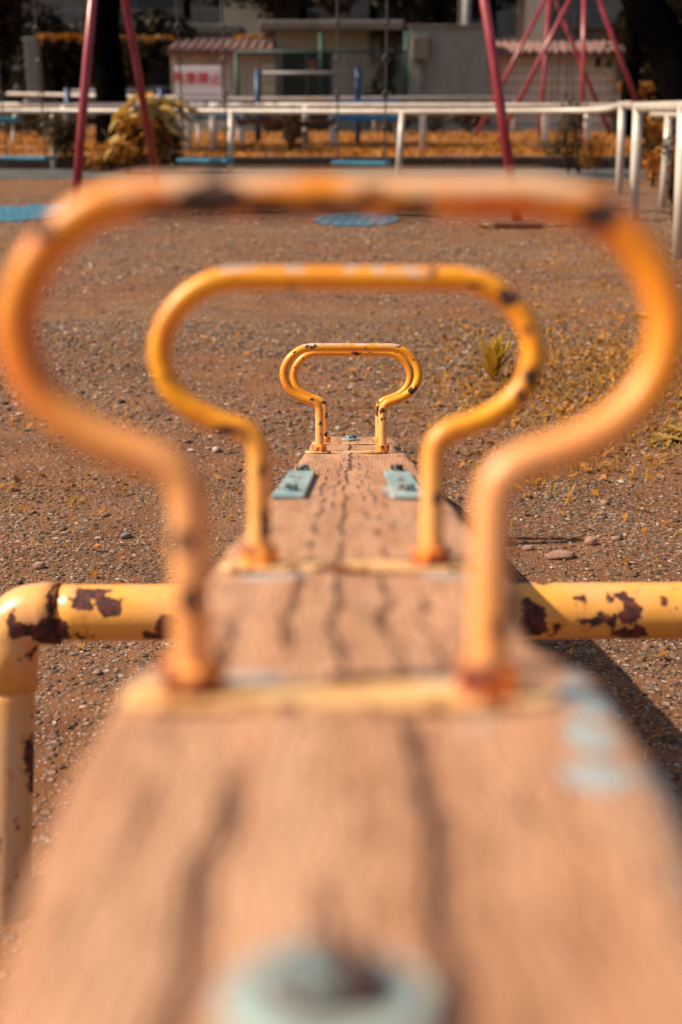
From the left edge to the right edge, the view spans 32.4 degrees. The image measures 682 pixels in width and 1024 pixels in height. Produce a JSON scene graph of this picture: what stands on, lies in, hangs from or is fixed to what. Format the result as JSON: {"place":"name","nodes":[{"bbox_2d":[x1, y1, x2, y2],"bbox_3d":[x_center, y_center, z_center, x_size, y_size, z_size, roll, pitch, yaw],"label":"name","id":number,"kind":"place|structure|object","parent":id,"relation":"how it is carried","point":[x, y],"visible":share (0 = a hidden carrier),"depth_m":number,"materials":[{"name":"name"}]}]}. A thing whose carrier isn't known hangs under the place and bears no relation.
{"place":"outdoors","nodes":[
{"label":"outdoors","id":0,"kind":"place"},
{"bbox_2d":[0,169,660,178],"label":"path","id":1,"kind":"structure","parent":0,"point":[122,174],"depth_m":16.52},
{"bbox_2d":[38,110,76,169],"bbox_3d":[-4.077,-5.421,17.161,0.650,0.852,0.645,0,19,0],"label":"shrub","id":2,"kind":"object","parent":1,"relation":"on","point":[62,136],"visible":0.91,"depth_m":16.99,"materials":[{"name":"green plant"}]},
{"bbox_2d":[85,139,125,171],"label":"shrub","id":3,"kind":"object","parent":1,"relation":"on","point":[109,163],"visible":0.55,"depth_m":16.85,"materials":[{"name":"orange plant"}]},
{"bbox_2d":[102,115,172,174],"bbox_3d":[-2.836,-5.043,16.164,0.974,0.800,0.822,14,24,36],"label":"shrub","id":4,"kind":"object","parent":1,"relation":"on","point":[131,148],"visible":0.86,"depth_m":15.96,"materials":[{"name":"yellow plant"}]},
{"bbox_2d":[103,92,205,173],"bbox_3d":[-2.567,-5.238,16.286,1.384,1.087,0.824,0,19,0],"label":"leaf plant","id":5,"kind":"object","parent":1,"relation":"on","point":[161,109],"visible":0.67,"depth_m":16.14,"materials":[{"name":"yellow plant"}]},
{"bbox_2d":[157,118,184,171],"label":"shrub","id":6,"kind":"object","parent":1,"relation":"on","point":[173,154],"visible":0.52,"depth_m":16.72,"materials":[{"name":"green plant"}]},
{"bbox_2d":[553,94,589,175],"bbox_3d":[3.099,-5.071,15.827,0.445,1.064,0.528,16,25,38],"label":"shrub","id":7,"kind":"object","parent":1,"relation":"on","point":[565,125],"visible":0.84,"depth_m":15.76,"materials":[{"name":"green plant"}]},
{"bbox_2d":[558,136,610,174],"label":"shrub","id":8,"kind":"object","parent":1,"relation":"on","point":[595,148],"visible":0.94,"depth_m":16.09,"materials":[{"name":"orange plant"}]},
{"bbox_2d":[0,0,678,124],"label":"apartment block","id":9,"kind":"structure","parent":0,"point":[71,10],"depth_m":51.59,"materials":[{"name":"grey concrete"}]},
{"bbox_2d":[0,57,28,102],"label":"window","id":10,"kind":"structure","parent":9,"relation":"in","point":[23,71],"depth_m":52.49,"materials":[{"name":"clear glass"}]},
{"bbox_2d":[120,0,175,23],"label":"window","id":11,"kind":"structure","parent":9,"relation":"in","point":[135,4],"depth_m":51.44,"materials":[{"name":"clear glass"}]},
{"bbox_2d":[127,61,171,102],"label":"window","id":12,"kind":"structure","parent":9,"relation":"in","point":[155,78],"depth_m":52.47,"materials":[{"name":"black glass"}]},
{"bbox_2d":[272,0,318,19],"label":"window","id":13,"kind":"structure","parent":9,"relation":"in","point":[310,6],"depth_m":51.54,"materials":[{"name":"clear glass"}]},
{"bbox_2d":[378,0,458,28],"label":"window","id":14,"kind":"structure","parent":9,"relation":"in","point":[389,16],"depth_m":51.60,"materials":[{"name":"black glass"}]},
{"bbox_2d":[516,0,602,31],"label":"window","id":15,"kind":"structure","parent":9,"relation":"in","point":[561,2],"depth_m":51.54,"materials":[{"name":"black glass"}]},
{"bbox_2d":[0,125,681,972],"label":"ground","id":16,"kind":"structure","parent":0,"point":[152,299],"depth_m":3.84,"materials":[{"name":"brown gravel"}]},
{"bbox_2d":[0,204,60,221],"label":"rubber mat","id":17,"kind":"object","parent":16,"relation":"on","point":[21,213],"visible":0.52,"depth_m":10.56,"materials":[{"name":"blue rubber"}]},
{"bbox_2d":[24,37,44,128],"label":"pillar","id":18,"kind":"structure","parent":16,"relation":"on","point":[31,58],"depth_m":37.49,"materials":[{"name":"concrete"}]},
{"bbox_2d":[35,33,79,44],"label":"creeper","id":19,"kind":"object","parent":18,"relation":"attached to","point":[55,37],"visible":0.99,"depth_m":37.54,"materials":[{"name":"orange plant"}]},
{"bbox_2d":[32,561,45,569],"bbox_3d":[-0.652,0.116,2.538,0.029,0.019,0.020,-6,20,-16],"label":"pebble","id":20,"kind":"object","parent":16,"relation":"on","point":[37,565],"visible":1,"depth_m":2.53,"materials":[{"name":"beige stone"}]},
{"bbox_2d":[0,0,124,107],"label":"tree","id":21,"kind":"object","parent":16,"relation":"on","point":[61,57],"visible":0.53,"depth_m":38.42,"materials":[{"name":"green plant"}]},
{"bbox_2d":[72,35,174,44],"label":"creeper","id":22,"kind":"object","parent":21,"relation":"hanging from","point":[158,37],"visible":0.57,"depth_m":37.63,"materials":[{"name":"orange plant"}]},
{"bbox_2d":[121,37,145,72],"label":"creeper","id":23,"kind":"object","parent":21,"relation":"hanging from","point":[125,42],"visible":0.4,"depth_m":37.46,"materials":[{"name":"brown plant"}]},
{"bbox_2d":[121,532,131,538],"bbox_3d":[-0.497,0.054,2.716,0.028,0.017,0.020,-15,24,-37],"label":"pebble","id":24,"kind":"object","parent":16,"relation":"on","point":[125,535],"visible":1,"depth_m":2.71,"materials":[{"name":"grey stone"}]},
{"bbox_2d":[71,4,197,94],"bbox_3d":[-6.933,-14.837,39.542,4.459,4.166,2.162,0,19,0],"label":"tree","id":25,"kind":"object","parent":16,"relation":"on","point":[159,22],"visible":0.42,"depth_m":38.89,"materials":[{"name":"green plant"}]},
{"bbox_2d":[22,24,246,44],"bbox_3d":[-7.172,-15.374,41.767,7.493,3.443,3.000,0,19,0],"label":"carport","id":26,"kind":"object","parent":16,"relation":"on","point":[211,30],"visible":0.23,"depth_m":39.86,"materials":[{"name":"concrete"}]},
{"bbox_2d":[166,39,276,131],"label":"storage shed","id":27,"kind":"structure","parent":16,"relation":"on","point":[197,52],"depth_m":35.63,"materials":[{"name":"beige metal"}]},
{"bbox_2d":[233,33,275,41],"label":"creeper","id":28,"kind":"object","parent":27,"relation":"on","point":[254,36],"visible":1,"depth_m":36.03,"materials":[{"name":"orange plant"}]},
{"bbox_2d":[183,0,273,41],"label":"tree","id":29,"kind":"object","parent":16,"relation":"on","point":[186,8],"visible":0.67,"depth_m":42.20,"materials":[{"name":"green plant"}]},
{"bbox_2d":[223,0,272,41],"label":"annex","id":30,"kind":"object","parent":16,"relation":"on","point":[247,19],"visible":0.07,"depth_m":44.34,"materials":[{"name":"grey concrete"}]},
{"bbox_2d":[71,0,521,220],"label":"swing set","id":31,"kind":"object","parent":16,"relation":"on","point":[497,85],"visible":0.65,"depth_m":10.24,"materials":[{"name":"paint"}]},
{"bbox_2d":[0,0,53,160],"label":"swing","id":32,"kind":"object","parent":31,"relation":"hanging from","point":[27,158],"visible":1,"depth_m":11.21,"materials":[{"name":"blue paint"}]},
{"bbox_2d":[174,0,233,163],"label":"swing","id":33,"kind":"object","parent":31,"relation":"hanging from","point":[226,160],"visible":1,"depth_m":10.66,"materials":[{"name":"blue paint"}]},
{"bbox_2d":[331,0,390,165],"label":"swing","id":34,"kind":"object","parent":31,"relation":"hanging from","point":[337,162],"visible":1,"depth_m":10.22,"materials":[{"name":"blue paint"}]},
{"bbox_2d":[252,0,357,19],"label":"tree","id":35,"kind":"object","parent":16,"relation":"on","point":[282,7],"visible":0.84,"depth_m":43.24,"materials":[{"name":"green plant"}]},
{"bbox_2d":[5,92,620,132],"bbox_3d":[-1.098,-11.040,32.688,18.125,1.242,0.100,0,19,0],"label":"guard rail","id":36,"kind":"object","parent":16,"relation":"on","point":[514,98],"visible":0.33,"depth_m":32.50,"materials":[{"name":"white metal"}]},
{"bbox_2d":[234,31,407,131],"bbox_3d":[-0.585,-12.638,34.735,5.085,2.905,0.189,0,19,0],"label":"fence","id":37,"kind":"object","parent":16,"relation":"on","point":[320,51],"visible":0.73,"depth_m":34.54,"materials":[{"name":"green metal"}]},
{"bbox_2d":[0,155,646,168],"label":"kerb","id":38,"kind":"structure","parent":16,"relation":"on","point":[408,162],"depth_m":17.61,"materials":[{"name":"grey concrete"}]},
{"bbox_2d":[258,20,403,131],"bbox_3d":[-0.249,-13.751,37.408,4.415,3.247,4.300,0,19,0],"label":"flat roof hut","id":39,"kind":"object","parent":16,"relation":"on","point":[304,34],"visible":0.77,"depth_m":36.03,"materials":[{"name":"concrete"}]},
{"bbox_2d":[281,49,332,131],"bbox_3d":[-1.046,-13.016,36.441,1.589,2.496,0.090,0,19,0],"label":"door","id":40,"kind":"structure","parent":39,"relation":"in","point":[294,64],"depth_m":36.32,"materials":[{"name":"grey glass"}]},
{"bbox_2d":[368,30,403,65],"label":"creeper","id":41,"kind":"object","parent":39,"relation":"attached to","point":[376,34],"visible":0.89,"depth_m":35.43,"materials":[{"name":"green plant"}]},
{"bbox_2d":[0,128,662,167],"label":"planting bed","id":42,"kind":"object","parent":16,"relation":"on","point":[464,150],"depth_m":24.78,"materials":[{"name":"orange plant"}]},
{"bbox_2d":[0,113,20,144],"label":"bench","id":43,"kind":"object","parent":42,"relation":"on","point":[13,119],"visible":0.76,"depth_m":23.60,"materials":[{"name":"teal paint"}]},
{"bbox_2d":[0,0,26,96],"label":"tree","id":44,"kind":"object","parent":42,"relation":"on","point":[10,11],"visible":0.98,"depth_m":20.23,"materials":[{"name":"green plant"}]},
{"bbox_2d":[0,107,37,137],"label":"shrub","id":45,"kind":"object","parent":42,"relation":"on","point":[24,122],"visible":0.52,"depth_m":28.49,"materials":[{"name":"green plant"}]},
{"bbox_2d":[3,113,40,135],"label":"shrub","id":46,"kind":"object","parent":42,"relation":"on","point":[19,126],"visible":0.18,"depth_m":29.40,"materials":[{"name":"green plant"}]},
{"bbox_2d":[21,107,73,136],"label":"shrub","id":47,"kind":"object","parent":42,"relation":"on","point":[32,115],"visible":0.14,"depth_m":29.33,"materials":[{"name":"green plant"}]},
{"bbox_2d":[35,114,89,135],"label":"shrub","id":48,"kind":"object","parent":42,"relation":"on","point":[73,118],"visible":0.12,"depth_m":28.43,"materials":[{"name":"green plant"}]},
{"bbox_2d":[92,0,126,146],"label":"tree","id":49,"kind":"object","parent":42,"relation":"on","point":[108,72],"visible":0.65,"depth_m":22.23,"materials":[{"name":"brown plant"}]},
{"bbox_2d":[64,88,163,120],"bbox_3d":[-5.287,-9.263,27.482,2.352,1.210,0.145,0,19,0],"label":"chin up bar","id":50,"kind":"object","parent":42,"relation":"on","point":[68,91],"visible":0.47,"depth_m":27.28,"materials":[{"name":"blue paint"}]},
{"bbox_2d":[174,66,221,102],"bbox_3d":[-3.902,-11.191,32.150,1.307,1.873,0.096,0,19,0],"label":"parking sign","id":51,"kind":"object","parent":42,"relation":"on","point":[200,82],"visible":0.98,"depth_m":31.93,"materials":[{"name":"white metal"}]},
{"bbox_2d":[192,100,243,143],"bbox_3d":[-2.574,-8.170,24.702,1.059,0.913,0.538,0,19,0],"label":"bench","id":52,"kind":"object","parent":42,"relation":"on","point":[197,118],"visible":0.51,"depth_m":24.55,"materials":[{"name":"white paint"}]},
{"bbox_2d":[244,108,291,133],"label":"shrub","id":53,"kind":"object","parent":42,"relation":"on","point":[272,128],"visible":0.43,"depth_m":31.85,"materials":[{"name":"green plant"}]},
{"bbox_2d":[236,101,335,146],"bbox_3d":[-1.059,-7.505,22.816,1.915,0.897,0.538,0,19,0],"label":"bench","id":54,"kind":"object","parent":42,"relation":"on","point":[242,121],"visible":0.74,"depth_m":22.65,"materials":[{"name":"paint"}]},
{"bbox_2d":[280,105,312,151],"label":"shrub","id":55,"kind":"object","parent":42,"relation":"on","point":[290,133],"visible":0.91,"depth_m":19.90,"materials":[{"name":"green plant"}]},
{"bbox_2d":[0,103,614,151],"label":"guard rail","id":56,"kind":"object","parent":42,"relation":"on","point":[422,131],"visible":0.5,"depth_m":20.22,"materials":[{"name":"white metal"}]},
{"bbox_2d":[254,67,360,143],"bbox_3d":[-0.697,-8.457,24.586,2.227,1.590,0.123,0,19,0],"label":"chin up bar","id":57,"kind":"object","parent":42,"relation":"on","point":[356,73],"visible":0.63,"depth_m":24.36,"materials":[{"name":"blue paint"}]},
{"bbox_2d":[328,100,399,144],"bbox_3d":[0.470,-7.845,23.756,1.449,0.921,0.538,0,19,0],"label":"bench","id":58,"kind":"object","parent":42,"relation":"on","point":[395,118],"visible":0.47,"depth_m":23.54,"materials":[{"name":"blue paint"}]},
{"bbox_2d":[375,108,414,132],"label":"shrub","id":59,"kind":"object","parent":42,"relation":"on","point":[409,120],"visible":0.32,"depth_m":31.66,"materials":[{"name":"green plant"}]},
{"bbox_2d":[412,102,450,132],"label":"shrub","id":60,"kind":"object","parent":42,"relation":"on","point":[433,119],"visible":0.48,"depth_m":31.72,"materials":[{"name":"green plant"}]},
{"bbox_2d":[449,108,493,133],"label":"shrub","id":61,"kind":"object","parent":42,"relation":"on","point":[469,120],"visible":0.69,"depth_m":31.74,"materials":[{"name":"green plant"}]},
{"bbox_2d":[537,138,572,155],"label":"shrub","id":62,"kind":"object","parent":42,"relation":"on","point":[554,145],"visible":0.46,"depth_m":17.98,"materials":[{"name":"brown plant"}]},
{"bbox_2d":[473,0,647,142],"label":"climbing frame","id":63,"kind":"object","parent":42,"relation":"on","point":[548,38],"visible":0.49,"depth_m":26.81,"materials":[{"name":"paint"}]},
{"bbox_2d":[604,110,617,133],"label":"shrub","id":64,"kind":"object","parent":42,"relation":"on","point":[612,115],"visible":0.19,"depth_m":30.41,"materials":[{"name":"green plant"}]},
{"bbox_2d":[614,10,640,137],"bbox_3d":[6.811,-11.598,27.844,1.832,5.715,3.138,18,26,41],"label":"tree","id":65,"kind":"object","parent":42,"relation":"on","point":[632,57],"visible":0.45,"depth_m":27.92,"materials":[{"name":"black plant"}]},
{"bbox_2d":[0,582,681,925],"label":"seesaw stand","id":66,"kind":"object","parent":16,"relation":"on","point":[34,616],"visible":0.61,"depth_m":1.47,"materials":[{"name":"yellow paint"}]},
{"bbox_2d":[0,176,681,1023],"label":"seesaw","id":67,"kind":"object","parent":66,"relation":"on","point":[362,750],"visible":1,"depth_m":0.42,"materials":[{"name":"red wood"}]},
{"bbox_2d":[0,101,681,260],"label":"guard rail","id":68,"kind":"object","parent":16,"relation":"on","point":[638,108],"visible":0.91,"depth_m":13.88,"materials":[{"name":"white metal"}]},
{"bbox_2d":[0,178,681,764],"bbox_3d":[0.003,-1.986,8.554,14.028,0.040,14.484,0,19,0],"label":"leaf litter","id":69,"kind":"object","parent":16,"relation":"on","point":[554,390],"visible":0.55,"depth_m":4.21,"materials":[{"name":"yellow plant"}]},
{"bbox_2d":[0,178,681,770],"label":"weeds","id":70,"kind":"object","parent":16,"relation":"on","point":[616,462],"visible":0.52,"depth_m":4.25,"materials":[{"name":"plant"}]},
{"bbox_2d":[313,218,396,226],"bbox_3d":[0.135,-2.533,10.133,0.704,0.022,1.324,2,19,4],"label":"rubber mat","id":71,"kind":"object","parent":16,"relation":"on","point":[349,222],"visible":0.47,"depth_m":9.78,"materials":[{"name":"blue rubber"}]},
{"bbox_2d":[361,46,398,131],"bbox_3d":[1.100,-12.736,35.439,1.330,2.431,1.363,0,19,0],"label":"shrub","id":72,"kind":"object","parent":16,"relation":"on","point":[376,87],"visible":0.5,"depth_m":35.22,"materials":[{"name":"green plant"}]},
{"bbox_2d":[349,0,431,21],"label":"tree","id":73,"kind":"object","parent":16,"relation":"on","point":[374,9],"visible":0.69,"depth_m":41.59,"materials":[{"name":"green plant"}]},
{"bbox_2d":[390,0,481,23],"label":"tree","id":74,"kind":"object","parent":16,"relation":"on","point":[437,9],"visible":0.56,"depth_m":42.42,"materials":[{"name":"green plant"}]},
{"bbox_2d":[473,222,488,227],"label":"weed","id":75,"kind":"object","parent":16,"relation":"on","point":[484,224],"visible":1,"depth_m":9.34,"materials":[{"name":"brown plant"}]},
{"bbox_2d":[472,0,516,39],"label":"tree","id":76,"kind":"object","parent":16,"relation":"on","point":[495,8],"visible":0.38,"depth_m":43.32,"materials":[{"name":"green plant"}]},
{"bbox_2d":[476,327,516,378],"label":"weed","id":77,"kind":"object","parent":16,"relation":"on","point":[494,355],"visible":0.94,"depth_m":4.22,"materials":[{"name":"yellow plant"}]},
{"bbox_2d":[490,219,542,228],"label":"concrete block","id":78,"kind":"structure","parent":16,"relation":"on","point":[513,224],"depth_m":9.30,"materials":[{"name":"concrete"}]},
{"bbox_2d":[522,545,533,550],"bbox_3d":[0.419,0.081,2.644,0.029,0.013,0.018,-4,20,-11],"label":"pebble","id":79,"kind":"object","parent":16,"relation":"on","point":[527,547],"visible":1,"depth_m":2.64,"materials":[{"name":"beige stone"}]},
{"bbox_2d":[485,40,623,131],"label":"tiled outbuilding","id":80,"kind":"structure","parent":16,"relation":"on","point":[521,70],"depth_m":35.71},
{"bbox_2d":[603,22,644,79],"bbox_3d":[8.408,-13.636,34.962,1.345,1.771,0.461,0,19,0],"label":"creeper","id":81,"kind":"object","parent":80,"relation":"hanging from","point":[616,26],"visible":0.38,"depth_m":34.83,"materials":[{"name":"green plant"}]},
{"bbox_2d":[545,550,574,559],"bbox_3d":[0.483,0.096,2.596,0.069,0.021,0.032,-2,19,-5],"label":"pebble","id":82,"kind":"object","parent":16,"relation":"on","point":[558,554],"visible":0.99,"depth_m":2.58,"materials":[{"name":"beige stone"}]},
{"bbox_2d":[516,0,623,91],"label":"stair tower","id":83,"kind":"structure","parent":16,"relation":"on","point":[527,10],"depth_m":42.62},
{"bbox_2d":[585,536,596,545],"bbox_3d":[0.569,0.067,2.674,0.028,0.024,0.025,2,19,4],"label":"pebble","id":84,"kind":"object","parent":16,"relation":"on","point":[590,540],"visible":1,"depth_m":2.67,"materials":[{"name":"beige stone"}]},
{"bbox_2d":[600,499,608,504],"bbox_3d":[0.660,-0.024,2.942,0.020,0.016,0.022,15,24,36],"label":"pebble","id":85,"kind":"object","parent":16,"relation":"on","point":[603,501],"visible":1,"depth_m":2.94,"materials":[{"name":"beige stone"}]},
{"bbox_2d":[617,81,654,101],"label":"bush","id":86,"kind":"object","parent":16,"relation":"on","point":[651,85],"visible":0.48,"depth_m":34.77,"materials":[{"name":"orange plant"}]},
{"bbox_2d":[603,0,681,112],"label":"tree","id":87,"kind":"object","parent":16,"relation":"on","point":[648,73],"visible":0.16,"depth_m":38.00,"materials":[{"name":"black plant"}]},
{"bbox_2d":[620,0,681,123],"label":"tree","id":88,"kind":"object","parent":16,"relation":"on","point":[656,25],"visible":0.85,"depth_m":14.69,"materials":[{"name":"brown plant"}]},
{"bbox_2d":[630,97,676,186],"bbox_3d":[3.719,-4.329,13.771,0.661,1.016,0.583,0,19,0],"label":"shrub","id":89,"kind":"object","parent":16,"relation":"on","point":[649,144],"visible":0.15,"depth_m":13.79,"materials":[{"name":"orange plant"}]},
{"bbox_2d":[641,114,676,204],"bbox_3d":[3.245,-3.459,11.347,0.715,0.973,0.621,0,19,0],"label":"shrub","id":90,"kind":"object","parent":16,"relation":"on","point":[658,138],"visible":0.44,"depth_m":11.35,"materials":[{"name":"orange plant"}]},
{"bbox_2d":[650,112,676,207],"bbox_3d":[2.962,-2.915,10.036,0.206,1.005,2.758,1,19,2],"label":"guard rail","id":91,"kind":"object","parent":16,"relation":"on","point":[668,129],"visible":0.63,"depth_m":11.02,"materials":[{"name":"white metal"}]},
{"bbox_2d":[645,433,681,447],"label":"weed","id":92,"kind":"object","parent":16,"relation":"on","point":[671,438],"visible":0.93,"depth_m":3.47,"materials":[{"name":"yellow plant"}]},
{"bbox_2d":[657,132,675,222],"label":"shrub","id":93,"kind":"object","parent":16,"relation":"on","point":[668,162],"visible":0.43,"depth_m":8.31,"materials":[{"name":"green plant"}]},
{"bbox_2d":[662,425,681,435],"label":"weed","id":94,"kind":"object","parent":16,"relation":"on","point":[675,428],"visible":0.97,"depth_m":3.58,"materials":[{"name":"green plant"}]},
{"bbox_2d":[404,24,487,131],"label":"corrugated shed","id":95,"kind":"structure","parent":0,"point":[447,59],"depth_m":35.06,"materials":[{"name":"grey metal"}]},
{"bbox_2d":[458,0,470,23],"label":"water pipe","id":96,"kind":"object","parent":95,"relation":"attached to","point":[464,15],"depth_m":38.63,"materials":[{"name":"grey metal"}]},
{"bbox_2d":[631,312,645,317],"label":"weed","id":97,"kind":"object","parent":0,"point":[642,314],"visible":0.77,"depth_m":5.49,"materials":[{"name":"orange plant"}]}
]}

